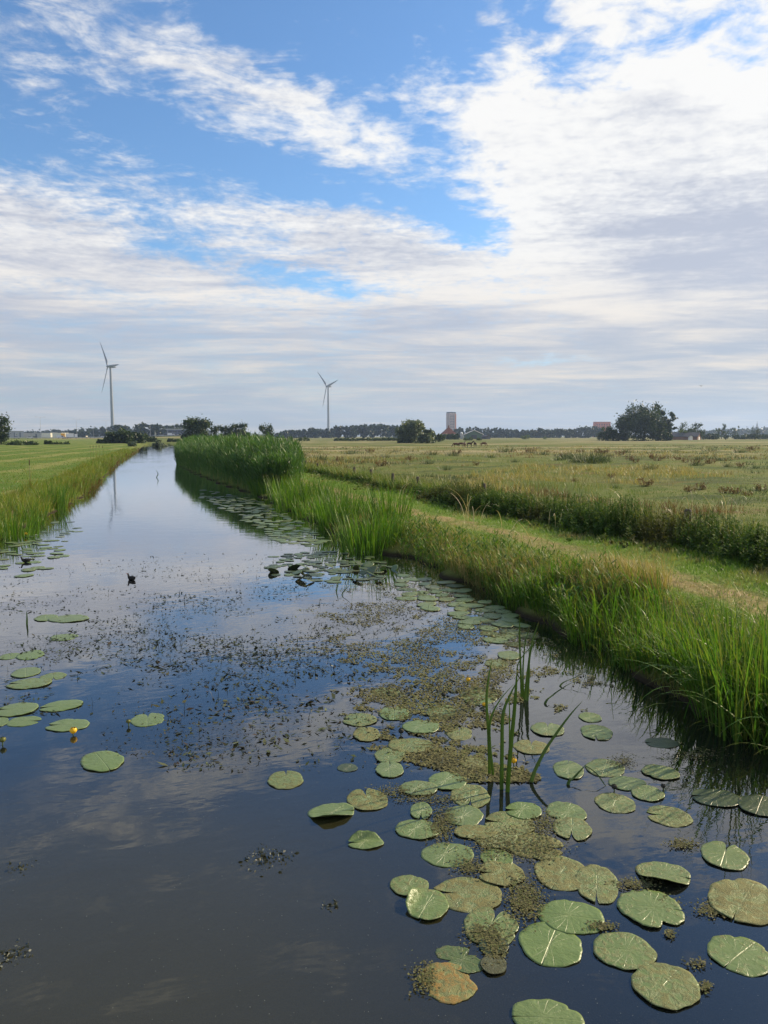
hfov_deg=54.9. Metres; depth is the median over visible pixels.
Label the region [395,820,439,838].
lily pad
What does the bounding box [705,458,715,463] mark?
dock plant
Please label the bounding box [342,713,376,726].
lily pad
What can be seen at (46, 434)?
warehouse
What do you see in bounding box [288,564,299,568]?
lily pad
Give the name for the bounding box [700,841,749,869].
lily pad
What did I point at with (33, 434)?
warehouse
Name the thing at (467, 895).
lily pad
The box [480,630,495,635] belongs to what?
lily pad
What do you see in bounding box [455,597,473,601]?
lily pad
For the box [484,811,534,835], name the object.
lily pad
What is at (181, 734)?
water shoots
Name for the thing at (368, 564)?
lily pad
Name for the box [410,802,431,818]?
lily pad
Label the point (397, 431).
tree
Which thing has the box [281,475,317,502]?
iris clump
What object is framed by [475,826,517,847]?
lily pad
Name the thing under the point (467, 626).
lily pad
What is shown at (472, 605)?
lily pad
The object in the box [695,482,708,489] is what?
dock plant
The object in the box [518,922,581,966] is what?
lily pad
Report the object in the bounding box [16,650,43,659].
lily pad
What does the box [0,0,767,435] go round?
sky
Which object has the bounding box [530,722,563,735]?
lily pad
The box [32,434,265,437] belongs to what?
guard rail
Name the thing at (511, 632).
lily pad
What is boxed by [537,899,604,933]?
lily pad
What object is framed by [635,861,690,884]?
lily pad
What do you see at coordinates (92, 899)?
water
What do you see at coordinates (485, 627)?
lily pad
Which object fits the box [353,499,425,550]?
iris clump
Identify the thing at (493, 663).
lily pad
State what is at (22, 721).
lily pad
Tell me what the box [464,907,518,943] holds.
lily pad
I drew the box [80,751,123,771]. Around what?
lily pad
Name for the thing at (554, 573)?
iris clump
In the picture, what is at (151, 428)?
wood
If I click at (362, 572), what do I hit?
lily pad
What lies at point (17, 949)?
sunken weed
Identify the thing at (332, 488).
iris clump
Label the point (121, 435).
bush
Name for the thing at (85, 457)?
meadow grass
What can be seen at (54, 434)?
warehouse
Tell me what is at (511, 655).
lily pad
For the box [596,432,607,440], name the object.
bush
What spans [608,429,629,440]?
tree
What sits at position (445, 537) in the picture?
bank herbs
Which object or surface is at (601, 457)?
rush tussock
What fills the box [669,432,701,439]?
barn
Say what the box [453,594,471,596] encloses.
lily pad
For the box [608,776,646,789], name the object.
lily pad
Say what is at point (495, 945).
duckweed
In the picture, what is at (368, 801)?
lily pad
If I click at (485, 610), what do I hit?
lily pad
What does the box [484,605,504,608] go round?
lily pad
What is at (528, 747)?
lily pad
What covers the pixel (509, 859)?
lily pad
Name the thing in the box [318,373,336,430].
wind turbine
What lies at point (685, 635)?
bank reeds
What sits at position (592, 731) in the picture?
lily pad
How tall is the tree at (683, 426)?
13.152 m
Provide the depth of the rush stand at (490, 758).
5.47 m
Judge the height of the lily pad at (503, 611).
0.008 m
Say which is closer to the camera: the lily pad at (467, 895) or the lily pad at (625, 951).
the lily pad at (625, 951)
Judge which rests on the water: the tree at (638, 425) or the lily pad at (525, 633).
the lily pad at (525, 633)
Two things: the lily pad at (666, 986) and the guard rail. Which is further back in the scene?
the guard rail
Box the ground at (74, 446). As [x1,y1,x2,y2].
[0,436,767,737]
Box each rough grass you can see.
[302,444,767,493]
[304,445,767,519]
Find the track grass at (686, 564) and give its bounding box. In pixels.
[299,472,767,642]
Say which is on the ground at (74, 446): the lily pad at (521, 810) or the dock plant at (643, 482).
the dock plant at (643, 482)
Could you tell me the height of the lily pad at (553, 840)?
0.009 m
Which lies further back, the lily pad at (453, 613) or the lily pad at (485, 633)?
the lily pad at (453, 613)
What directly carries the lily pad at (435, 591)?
on the water
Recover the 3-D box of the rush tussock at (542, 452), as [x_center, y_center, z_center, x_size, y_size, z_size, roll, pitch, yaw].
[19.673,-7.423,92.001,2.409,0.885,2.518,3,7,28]
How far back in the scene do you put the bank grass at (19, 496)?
30.82 m
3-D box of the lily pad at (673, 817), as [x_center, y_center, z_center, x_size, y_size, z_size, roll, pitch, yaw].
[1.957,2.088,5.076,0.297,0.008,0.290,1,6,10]
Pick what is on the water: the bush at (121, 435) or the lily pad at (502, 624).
the lily pad at (502, 624)
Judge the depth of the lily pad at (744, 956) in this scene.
3.72 m
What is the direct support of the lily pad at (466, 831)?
on the water
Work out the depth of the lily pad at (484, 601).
11.62 m
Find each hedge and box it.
[333,437,397,440]
[442,433,459,439]
[702,433,767,438]
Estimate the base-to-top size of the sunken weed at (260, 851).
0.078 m
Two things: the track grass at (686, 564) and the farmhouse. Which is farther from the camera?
the farmhouse
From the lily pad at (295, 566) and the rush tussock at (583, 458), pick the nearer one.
the lily pad at (295, 566)
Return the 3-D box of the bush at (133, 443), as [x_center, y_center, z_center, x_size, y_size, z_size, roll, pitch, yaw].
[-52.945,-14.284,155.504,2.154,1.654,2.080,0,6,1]
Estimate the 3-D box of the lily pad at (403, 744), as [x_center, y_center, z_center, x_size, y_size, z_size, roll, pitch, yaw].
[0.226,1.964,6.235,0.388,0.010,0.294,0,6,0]
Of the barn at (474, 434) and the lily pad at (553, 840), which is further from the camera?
the barn at (474, 434)
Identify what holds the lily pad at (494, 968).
on the water
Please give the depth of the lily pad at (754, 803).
5.23 m
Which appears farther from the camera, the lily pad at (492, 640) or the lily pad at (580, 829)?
the lily pad at (492, 640)
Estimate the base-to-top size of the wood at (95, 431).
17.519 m
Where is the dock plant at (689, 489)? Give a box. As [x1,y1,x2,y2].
[683,484,696,491]
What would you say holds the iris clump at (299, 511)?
in the water
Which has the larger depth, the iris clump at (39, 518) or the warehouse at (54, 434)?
the warehouse at (54, 434)
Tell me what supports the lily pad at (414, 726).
on the water
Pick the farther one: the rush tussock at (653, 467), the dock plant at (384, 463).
the dock plant at (384, 463)
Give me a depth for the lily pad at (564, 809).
5.14 m
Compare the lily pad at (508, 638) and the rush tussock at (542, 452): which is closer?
the lily pad at (508, 638)
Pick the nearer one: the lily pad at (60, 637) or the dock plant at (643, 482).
the lily pad at (60, 637)
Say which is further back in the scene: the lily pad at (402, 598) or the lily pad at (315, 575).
the lily pad at (315, 575)
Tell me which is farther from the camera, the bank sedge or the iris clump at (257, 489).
the iris clump at (257, 489)
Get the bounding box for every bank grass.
[0,447,135,534]
[229,480,767,745]
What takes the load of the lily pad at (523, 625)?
on the water
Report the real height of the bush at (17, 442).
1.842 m
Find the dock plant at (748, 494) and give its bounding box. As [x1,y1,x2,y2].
[741,490,753,496]
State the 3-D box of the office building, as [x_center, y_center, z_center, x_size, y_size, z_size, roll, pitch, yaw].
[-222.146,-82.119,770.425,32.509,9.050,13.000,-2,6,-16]
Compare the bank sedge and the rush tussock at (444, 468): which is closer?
the bank sedge
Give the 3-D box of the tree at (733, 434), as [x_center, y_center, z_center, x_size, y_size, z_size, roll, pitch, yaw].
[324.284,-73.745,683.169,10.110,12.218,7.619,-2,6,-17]
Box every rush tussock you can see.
[311,453,326,459]
[420,458,434,463]
[435,464,451,469]
[444,450,459,455]
[493,446,515,451]
[533,449,549,454]
[548,453,568,460]
[557,451,581,458]
[567,447,608,463]
[578,455,607,463]
[588,452,614,461]
[642,462,658,469]
[687,461,704,465]
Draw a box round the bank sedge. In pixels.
[455,531,767,754]
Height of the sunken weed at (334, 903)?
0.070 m
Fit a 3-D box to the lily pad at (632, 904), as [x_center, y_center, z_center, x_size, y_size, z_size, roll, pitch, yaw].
[1.467,2.183,4.086,0.344,0.009,0.328,-1,6,-14]
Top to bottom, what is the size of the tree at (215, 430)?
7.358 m
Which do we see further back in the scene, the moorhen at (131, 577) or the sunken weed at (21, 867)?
the moorhen at (131, 577)
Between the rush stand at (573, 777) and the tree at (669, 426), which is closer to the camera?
the rush stand at (573, 777)
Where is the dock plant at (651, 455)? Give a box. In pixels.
[648,453,656,458]
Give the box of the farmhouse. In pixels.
[441,425,455,434]
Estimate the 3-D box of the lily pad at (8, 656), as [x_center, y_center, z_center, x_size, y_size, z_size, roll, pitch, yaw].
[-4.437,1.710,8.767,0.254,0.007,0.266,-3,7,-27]
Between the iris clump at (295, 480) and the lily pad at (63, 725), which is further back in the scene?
the iris clump at (295, 480)
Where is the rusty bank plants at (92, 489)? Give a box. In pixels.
[4,447,138,521]
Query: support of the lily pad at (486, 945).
on the water
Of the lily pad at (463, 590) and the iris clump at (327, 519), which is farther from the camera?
the iris clump at (327, 519)
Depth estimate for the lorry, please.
506.83 m
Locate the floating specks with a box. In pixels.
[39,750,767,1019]
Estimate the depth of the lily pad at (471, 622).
10.32 m
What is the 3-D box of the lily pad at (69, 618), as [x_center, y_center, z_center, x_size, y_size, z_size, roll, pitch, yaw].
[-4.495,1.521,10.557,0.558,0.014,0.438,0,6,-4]
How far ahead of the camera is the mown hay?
10.91 m
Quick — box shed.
[481,435,490,438]
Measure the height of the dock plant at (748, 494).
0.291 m
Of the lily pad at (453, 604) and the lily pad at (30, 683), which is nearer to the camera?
the lily pad at (30, 683)
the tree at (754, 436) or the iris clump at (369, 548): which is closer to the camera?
the iris clump at (369, 548)
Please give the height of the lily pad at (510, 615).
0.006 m
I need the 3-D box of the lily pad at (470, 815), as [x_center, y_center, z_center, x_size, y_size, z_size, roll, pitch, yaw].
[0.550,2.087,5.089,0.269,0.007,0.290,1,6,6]
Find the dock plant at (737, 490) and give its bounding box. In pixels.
[731,487,741,493]
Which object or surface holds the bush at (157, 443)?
on the ground at (74, 446)
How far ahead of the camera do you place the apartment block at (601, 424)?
1422.55 m
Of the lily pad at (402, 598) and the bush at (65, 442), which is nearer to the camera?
the lily pad at (402, 598)
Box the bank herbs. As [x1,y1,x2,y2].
[334,502,641,621]
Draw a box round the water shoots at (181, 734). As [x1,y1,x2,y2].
[104,701,280,759]
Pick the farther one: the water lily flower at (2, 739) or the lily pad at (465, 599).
the lily pad at (465, 599)
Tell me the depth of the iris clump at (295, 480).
32.40 m
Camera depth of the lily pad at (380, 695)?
7.52 m
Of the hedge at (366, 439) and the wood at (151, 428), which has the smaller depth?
the hedge at (366, 439)
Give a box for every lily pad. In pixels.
[0,653,19,659]
[0,702,38,716]
[0,717,8,725]
[6,678,51,688]
[7,716,40,726]
[10,667,40,677]
[14,574,33,576]
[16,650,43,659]
[21,568,35,570]
[34,614,57,620]
[39,672,66,679]
[39,700,82,711]
[45,719,89,731]
[48,614,88,622]
[50,634,77,640]
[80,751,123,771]
[130,713,163,726]
[267,770,303,788]
[268,568,278,571]
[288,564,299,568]
[292,570,301,574]
[307,803,353,816]
[308,573,322,576]
[337,763,357,771]
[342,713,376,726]
[346,788,387,809]
[348,830,383,848]
[353,727,379,740]
[359,570,366,574]
[363,561,373,566]
[366,566,376,572]
[372,687,399,697]
[374,747,404,761]
[375,761,403,776]
[379,707,408,719]
[388,738,432,752]
[390,875,428,894]
[391,565,397,569]
[394,596,416,599]
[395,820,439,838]
[400,780,437,794]
[402,592,416,596]
[402,720,438,732]
[406,887,448,919]
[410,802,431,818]
[413,591,428,593]
[417,594,435,597]
[417,597,437,600]
[417,602,435,606]
[420,605,439,610]
[420,962,477,1003]
[421,842,473,866]
[426,705,455,718]
[428,589,441,592]
[428,772,465,789]
[434,877,501,912]
[435,593,448,596]
[438,597,454,600]
[439,588,455,591]
[444,805,483,825]
[446,726,471,739]
[447,602,464,606]
[447,611,469,615]
[450,784,489,807]
[452,615,472,618]
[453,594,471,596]
[454,606,468,610]
[454,825,497,838]
[455,588,471,592]
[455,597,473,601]
[457,624,473,628]
[458,620,479,624]
[459,603,484,607]
[460,687,496,704]
[460,756,487,768]
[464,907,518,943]
[465,616,487,620]
[474,608,494,611]
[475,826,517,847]
[477,625,497,630]
[478,600,491,603]
[478,861,524,885]
[479,936,508,953]
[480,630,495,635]
[480,848,512,863]
[480,954,506,973]
[482,637,508,642]
[483,613,500,618]
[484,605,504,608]
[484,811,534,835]
[485,659,507,667]
[490,621,513,626]
[490,633,515,639]
[495,609,511,613]
[497,651,518,659]
[499,629,521,634]
[501,613,518,617]
[501,617,518,622]
[505,802,541,818]
[506,642,527,646]
[509,832,563,859]
[512,622,530,627]
[512,999,584,1023]
[513,740,549,753]
[514,632,538,637]
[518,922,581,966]
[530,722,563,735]
[534,855,584,890]
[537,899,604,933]
[546,801,586,819]
[553,760,583,778]
[553,817,591,840]
[575,864,618,903]
[578,712,601,722]
[580,724,612,739]
[585,759,624,776]
[593,932,656,969]
[594,792,635,813]
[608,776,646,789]
[617,889,684,927]
[631,785,664,800]
[631,962,700,1009]
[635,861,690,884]
[641,764,679,779]
[645,737,678,747]
[647,805,692,827]
[691,789,739,806]
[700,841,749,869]
[707,935,767,976]
[708,878,767,924]
[738,794,767,815]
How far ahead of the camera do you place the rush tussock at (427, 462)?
61.40 m
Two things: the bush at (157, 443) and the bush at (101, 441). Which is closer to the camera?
the bush at (157, 443)
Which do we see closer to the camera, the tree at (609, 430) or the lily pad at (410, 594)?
the lily pad at (410, 594)
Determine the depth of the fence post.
15.29 m
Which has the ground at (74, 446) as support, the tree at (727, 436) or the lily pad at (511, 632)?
the tree at (727, 436)
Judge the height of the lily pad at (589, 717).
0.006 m
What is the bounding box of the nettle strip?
[300,466,767,572]
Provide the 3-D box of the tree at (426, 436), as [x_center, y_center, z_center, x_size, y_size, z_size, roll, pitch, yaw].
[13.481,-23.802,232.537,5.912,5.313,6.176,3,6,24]
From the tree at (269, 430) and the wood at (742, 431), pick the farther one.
the wood at (742, 431)
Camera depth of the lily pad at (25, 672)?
8.15 m
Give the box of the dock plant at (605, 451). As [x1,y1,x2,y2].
[595,448,609,453]
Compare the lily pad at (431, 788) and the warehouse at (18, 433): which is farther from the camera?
the warehouse at (18, 433)
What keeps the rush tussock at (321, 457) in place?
on the ground at (74, 446)
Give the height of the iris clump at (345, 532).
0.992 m
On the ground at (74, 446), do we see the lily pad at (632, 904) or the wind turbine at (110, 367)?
the wind turbine at (110, 367)
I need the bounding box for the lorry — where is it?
[66,433,77,436]
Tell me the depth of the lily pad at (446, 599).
11.77 m
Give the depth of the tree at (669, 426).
349.69 m
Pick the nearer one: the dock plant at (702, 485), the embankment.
the dock plant at (702, 485)
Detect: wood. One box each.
[24,426,135,436]
[113,421,185,436]
[274,424,400,437]
[453,426,531,437]
[529,426,603,437]
[671,426,767,436]
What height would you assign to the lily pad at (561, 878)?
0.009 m
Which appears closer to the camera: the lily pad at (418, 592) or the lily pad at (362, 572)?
the lily pad at (418, 592)
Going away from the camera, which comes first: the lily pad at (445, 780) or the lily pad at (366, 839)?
the lily pad at (366, 839)
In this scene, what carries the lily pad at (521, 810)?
on the water
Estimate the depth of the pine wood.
917.01 m
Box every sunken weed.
[0,941,32,966]
[9,860,33,874]
[238,844,298,871]
[322,899,337,911]
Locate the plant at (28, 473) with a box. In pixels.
[23,460,31,484]
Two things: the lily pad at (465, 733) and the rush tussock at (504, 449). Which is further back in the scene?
the rush tussock at (504, 449)
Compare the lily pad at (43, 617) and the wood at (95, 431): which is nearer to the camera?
the lily pad at (43, 617)
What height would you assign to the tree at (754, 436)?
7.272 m
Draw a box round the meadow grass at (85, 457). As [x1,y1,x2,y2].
[0,449,114,497]
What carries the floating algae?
on the water
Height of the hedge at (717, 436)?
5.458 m
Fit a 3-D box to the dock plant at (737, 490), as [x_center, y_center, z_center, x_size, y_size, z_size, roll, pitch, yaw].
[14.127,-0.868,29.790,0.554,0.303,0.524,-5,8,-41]
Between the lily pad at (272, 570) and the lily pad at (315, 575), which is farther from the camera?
the lily pad at (272, 570)
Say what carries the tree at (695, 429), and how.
on the ground at (74, 446)
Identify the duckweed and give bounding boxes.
[351,746,735,995]
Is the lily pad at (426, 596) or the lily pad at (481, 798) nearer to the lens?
the lily pad at (481, 798)
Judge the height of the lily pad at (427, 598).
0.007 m
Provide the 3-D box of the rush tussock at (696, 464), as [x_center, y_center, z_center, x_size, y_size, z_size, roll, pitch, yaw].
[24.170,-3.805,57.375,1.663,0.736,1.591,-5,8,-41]
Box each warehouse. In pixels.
[5,431,23,436]
[24,433,41,436]
[42,433,51,436]
[52,433,87,436]
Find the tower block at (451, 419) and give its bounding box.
[446,412,455,429]
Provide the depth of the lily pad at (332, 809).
5.15 m
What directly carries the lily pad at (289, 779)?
on the water
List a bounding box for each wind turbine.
[100,343,118,425]
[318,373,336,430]
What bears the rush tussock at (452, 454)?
on the ground at (74, 446)
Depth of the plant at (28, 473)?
29.49 m
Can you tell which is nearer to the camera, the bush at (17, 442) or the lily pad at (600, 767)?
the lily pad at (600, 767)
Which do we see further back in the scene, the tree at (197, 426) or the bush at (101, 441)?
the tree at (197, 426)
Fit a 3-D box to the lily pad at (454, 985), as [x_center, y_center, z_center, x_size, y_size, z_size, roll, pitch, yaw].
[0.301,2.247,3.538,0.234,0.007,0.275,-2,6,-23]
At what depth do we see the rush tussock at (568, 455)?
74.36 m
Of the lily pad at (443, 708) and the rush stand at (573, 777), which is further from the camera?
the lily pad at (443, 708)
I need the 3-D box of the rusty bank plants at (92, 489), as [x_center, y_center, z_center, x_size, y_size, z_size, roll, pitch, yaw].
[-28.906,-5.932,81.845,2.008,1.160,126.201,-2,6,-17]
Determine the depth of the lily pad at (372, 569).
14.19 m
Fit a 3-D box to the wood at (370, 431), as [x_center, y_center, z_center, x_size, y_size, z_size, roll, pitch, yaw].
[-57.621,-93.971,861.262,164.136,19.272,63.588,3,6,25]
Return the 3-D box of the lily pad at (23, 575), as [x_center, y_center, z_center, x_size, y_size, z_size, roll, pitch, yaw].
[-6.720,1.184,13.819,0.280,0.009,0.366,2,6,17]
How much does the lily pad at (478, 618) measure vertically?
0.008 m
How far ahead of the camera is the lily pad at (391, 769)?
5.77 m
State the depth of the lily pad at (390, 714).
6.94 m
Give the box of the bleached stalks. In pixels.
[315,474,754,549]
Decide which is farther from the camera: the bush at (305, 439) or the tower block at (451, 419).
the tower block at (451, 419)
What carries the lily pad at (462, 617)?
on the water
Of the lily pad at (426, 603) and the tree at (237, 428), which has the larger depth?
the tree at (237, 428)
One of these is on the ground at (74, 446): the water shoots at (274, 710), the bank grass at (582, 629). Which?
the bank grass at (582, 629)
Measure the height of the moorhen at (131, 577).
0.124 m
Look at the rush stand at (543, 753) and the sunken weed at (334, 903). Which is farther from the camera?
the rush stand at (543, 753)
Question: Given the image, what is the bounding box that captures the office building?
[154,429,186,436]
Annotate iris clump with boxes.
[0,507,42,539]
[14,501,50,524]
[28,479,75,510]
[246,476,283,495]
[262,474,294,500]
[267,466,308,489]
[267,481,316,511]
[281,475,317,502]
[286,472,337,500]
[286,492,323,517]
[298,486,345,523]
[305,485,368,531]
[310,478,349,500]
[320,485,385,518]
[325,512,373,545]
[328,504,409,555]
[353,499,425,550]
[355,483,422,520]
[529,551,597,590]
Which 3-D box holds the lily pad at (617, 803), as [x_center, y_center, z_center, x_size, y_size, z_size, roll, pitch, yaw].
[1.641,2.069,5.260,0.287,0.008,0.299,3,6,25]
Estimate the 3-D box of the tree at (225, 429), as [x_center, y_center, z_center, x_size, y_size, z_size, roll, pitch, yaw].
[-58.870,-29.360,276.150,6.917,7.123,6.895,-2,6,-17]
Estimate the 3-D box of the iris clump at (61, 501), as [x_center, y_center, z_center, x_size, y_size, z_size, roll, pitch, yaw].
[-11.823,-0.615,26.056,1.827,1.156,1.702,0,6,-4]
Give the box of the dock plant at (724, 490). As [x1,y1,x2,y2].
[718,484,731,492]
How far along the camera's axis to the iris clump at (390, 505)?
19.95 m
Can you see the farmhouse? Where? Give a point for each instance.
(448, 430)
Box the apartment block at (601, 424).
[593,422,610,436]
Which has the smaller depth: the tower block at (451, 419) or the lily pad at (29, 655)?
the lily pad at (29, 655)
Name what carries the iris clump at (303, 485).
on the ground at (74, 446)
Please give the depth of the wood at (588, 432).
855.78 m
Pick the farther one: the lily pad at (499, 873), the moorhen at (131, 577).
the moorhen at (131, 577)
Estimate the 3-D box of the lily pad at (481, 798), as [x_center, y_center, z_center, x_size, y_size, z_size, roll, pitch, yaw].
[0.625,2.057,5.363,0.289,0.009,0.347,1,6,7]
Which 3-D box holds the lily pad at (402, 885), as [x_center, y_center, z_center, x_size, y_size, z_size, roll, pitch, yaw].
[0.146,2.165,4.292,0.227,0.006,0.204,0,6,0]
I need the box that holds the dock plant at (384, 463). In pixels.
[377,459,386,465]
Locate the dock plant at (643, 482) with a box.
[637,477,654,485]
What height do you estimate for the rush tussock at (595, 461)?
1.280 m
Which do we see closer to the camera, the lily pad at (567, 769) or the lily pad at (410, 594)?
the lily pad at (567, 769)
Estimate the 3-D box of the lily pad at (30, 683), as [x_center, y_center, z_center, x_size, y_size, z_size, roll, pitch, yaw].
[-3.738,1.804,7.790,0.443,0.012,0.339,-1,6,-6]
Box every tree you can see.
[0,412,16,444]
[179,416,213,439]
[208,424,221,436]
[219,424,233,436]
[228,422,250,436]
[259,422,274,439]
[394,419,425,442]
[395,428,406,442]
[417,428,435,442]
[599,426,616,440]
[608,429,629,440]
[611,400,677,440]
[649,423,675,440]
[659,410,677,439]
[678,422,691,431]
[690,423,703,438]
[715,424,726,438]
[722,430,731,438]
[730,426,739,437]
[749,428,762,438]
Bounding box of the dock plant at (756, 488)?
[753,484,766,490]
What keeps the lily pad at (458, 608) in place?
on the water
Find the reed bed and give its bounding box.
[172,429,308,493]
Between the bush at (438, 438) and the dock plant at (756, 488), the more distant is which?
the bush at (438, 438)
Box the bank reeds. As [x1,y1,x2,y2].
[484,538,767,741]
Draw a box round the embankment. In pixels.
[64,435,261,438]
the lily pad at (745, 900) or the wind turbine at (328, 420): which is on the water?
the lily pad at (745, 900)
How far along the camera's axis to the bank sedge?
8.64 m
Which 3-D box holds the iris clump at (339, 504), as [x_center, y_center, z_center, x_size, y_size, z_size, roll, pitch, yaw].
[-0.923,-0.295,21.614,2.206,1.207,2.387,-5,8,-42]
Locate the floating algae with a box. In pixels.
[274,582,613,782]
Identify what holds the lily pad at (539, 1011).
on the water
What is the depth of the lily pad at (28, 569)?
14.41 m
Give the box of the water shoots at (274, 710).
[0,552,506,771]
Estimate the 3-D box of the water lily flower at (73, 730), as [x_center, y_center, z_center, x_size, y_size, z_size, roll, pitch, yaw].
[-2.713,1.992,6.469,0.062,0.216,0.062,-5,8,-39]
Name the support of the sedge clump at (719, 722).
on the ground at (74, 446)
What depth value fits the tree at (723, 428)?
560.95 m
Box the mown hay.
[303,480,767,645]
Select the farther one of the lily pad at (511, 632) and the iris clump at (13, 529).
the iris clump at (13, 529)
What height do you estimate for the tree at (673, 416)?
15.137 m
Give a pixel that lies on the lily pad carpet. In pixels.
(401, 583)
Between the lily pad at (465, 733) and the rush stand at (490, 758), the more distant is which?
the lily pad at (465, 733)
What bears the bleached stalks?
on the ground at (74, 446)
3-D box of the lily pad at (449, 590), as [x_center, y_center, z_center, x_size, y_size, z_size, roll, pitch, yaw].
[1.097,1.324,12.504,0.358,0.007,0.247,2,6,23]
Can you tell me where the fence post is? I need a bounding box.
[684,509,691,521]
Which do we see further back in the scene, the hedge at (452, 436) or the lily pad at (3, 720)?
the hedge at (452, 436)
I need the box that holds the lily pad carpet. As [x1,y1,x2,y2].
[25,491,464,590]
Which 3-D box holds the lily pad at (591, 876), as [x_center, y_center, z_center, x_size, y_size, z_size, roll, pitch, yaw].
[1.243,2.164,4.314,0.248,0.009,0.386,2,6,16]
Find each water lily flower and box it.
[0,737,5,744]
[70,727,76,734]
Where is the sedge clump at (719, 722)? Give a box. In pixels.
[617,579,767,753]
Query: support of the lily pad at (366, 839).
on the water
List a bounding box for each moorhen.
[20,556,30,561]
[126,573,135,579]
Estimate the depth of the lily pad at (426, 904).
4.11 m
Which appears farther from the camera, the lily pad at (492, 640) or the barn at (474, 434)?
the barn at (474, 434)
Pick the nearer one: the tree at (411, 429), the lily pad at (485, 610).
the lily pad at (485, 610)
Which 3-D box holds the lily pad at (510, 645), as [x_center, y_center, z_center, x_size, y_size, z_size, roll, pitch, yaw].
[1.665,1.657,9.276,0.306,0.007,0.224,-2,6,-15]
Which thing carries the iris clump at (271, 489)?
on the water
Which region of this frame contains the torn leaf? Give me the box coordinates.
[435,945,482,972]
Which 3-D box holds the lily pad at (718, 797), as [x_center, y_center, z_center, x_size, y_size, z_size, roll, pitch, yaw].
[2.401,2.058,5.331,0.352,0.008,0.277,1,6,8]
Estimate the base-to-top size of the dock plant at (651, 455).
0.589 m
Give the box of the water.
[0,445,767,1023]
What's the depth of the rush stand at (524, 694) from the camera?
7.35 m
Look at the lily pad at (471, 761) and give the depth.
5.90 m
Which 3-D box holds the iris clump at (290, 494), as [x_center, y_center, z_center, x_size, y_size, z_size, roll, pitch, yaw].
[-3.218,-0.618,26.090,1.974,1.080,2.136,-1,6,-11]
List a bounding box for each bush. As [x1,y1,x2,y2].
[6,439,38,444]
[52,441,69,443]
[96,439,108,442]
[103,427,147,442]
[127,440,137,446]
[142,433,156,441]
[152,440,167,445]
[298,437,309,440]
[434,433,444,441]
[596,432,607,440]
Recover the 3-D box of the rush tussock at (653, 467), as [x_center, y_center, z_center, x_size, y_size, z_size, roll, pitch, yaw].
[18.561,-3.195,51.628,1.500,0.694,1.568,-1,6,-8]
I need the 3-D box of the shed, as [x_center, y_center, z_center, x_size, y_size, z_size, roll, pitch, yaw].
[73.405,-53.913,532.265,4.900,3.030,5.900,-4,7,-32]
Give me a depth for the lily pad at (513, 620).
10.48 m
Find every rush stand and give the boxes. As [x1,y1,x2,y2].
[485,659,519,791]
[516,619,538,700]
[529,703,580,782]
[544,671,586,703]
[566,765,605,785]
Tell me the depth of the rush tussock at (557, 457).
69.51 m
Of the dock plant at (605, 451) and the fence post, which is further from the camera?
the dock plant at (605, 451)
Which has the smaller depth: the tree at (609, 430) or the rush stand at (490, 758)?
the rush stand at (490, 758)
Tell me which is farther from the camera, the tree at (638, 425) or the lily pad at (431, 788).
the tree at (638, 425)
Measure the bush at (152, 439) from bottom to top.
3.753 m
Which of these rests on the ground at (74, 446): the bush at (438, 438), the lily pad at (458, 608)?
the bush at (438, 438)
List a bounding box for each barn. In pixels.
[463,430,483,438]
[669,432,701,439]
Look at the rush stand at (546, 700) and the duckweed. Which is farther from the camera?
the rush stand at (546, 700)
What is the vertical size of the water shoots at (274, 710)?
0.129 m
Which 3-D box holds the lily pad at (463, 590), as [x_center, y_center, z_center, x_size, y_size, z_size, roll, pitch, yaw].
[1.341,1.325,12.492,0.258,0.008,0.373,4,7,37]
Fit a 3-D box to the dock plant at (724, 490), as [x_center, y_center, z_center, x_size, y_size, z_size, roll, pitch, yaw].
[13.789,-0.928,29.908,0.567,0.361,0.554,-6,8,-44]
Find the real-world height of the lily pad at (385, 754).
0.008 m
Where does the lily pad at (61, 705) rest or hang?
on the water
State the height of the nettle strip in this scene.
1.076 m
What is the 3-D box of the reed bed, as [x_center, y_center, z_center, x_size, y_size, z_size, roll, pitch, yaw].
[-13.091,-4.768,57.514,5.617,3.426,54.730,-2,6,-20]
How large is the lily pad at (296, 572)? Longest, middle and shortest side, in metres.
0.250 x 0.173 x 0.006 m
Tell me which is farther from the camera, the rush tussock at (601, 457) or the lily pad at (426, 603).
the rush tussock at (601, 457)
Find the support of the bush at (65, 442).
on the ground at (74, 446)
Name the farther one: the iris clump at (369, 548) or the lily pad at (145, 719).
the iris clump at (369, 548)
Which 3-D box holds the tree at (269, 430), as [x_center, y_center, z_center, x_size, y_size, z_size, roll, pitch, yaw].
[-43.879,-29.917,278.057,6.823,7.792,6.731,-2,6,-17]
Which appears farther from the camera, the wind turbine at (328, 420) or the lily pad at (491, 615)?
the wind turbine at (328, 420)

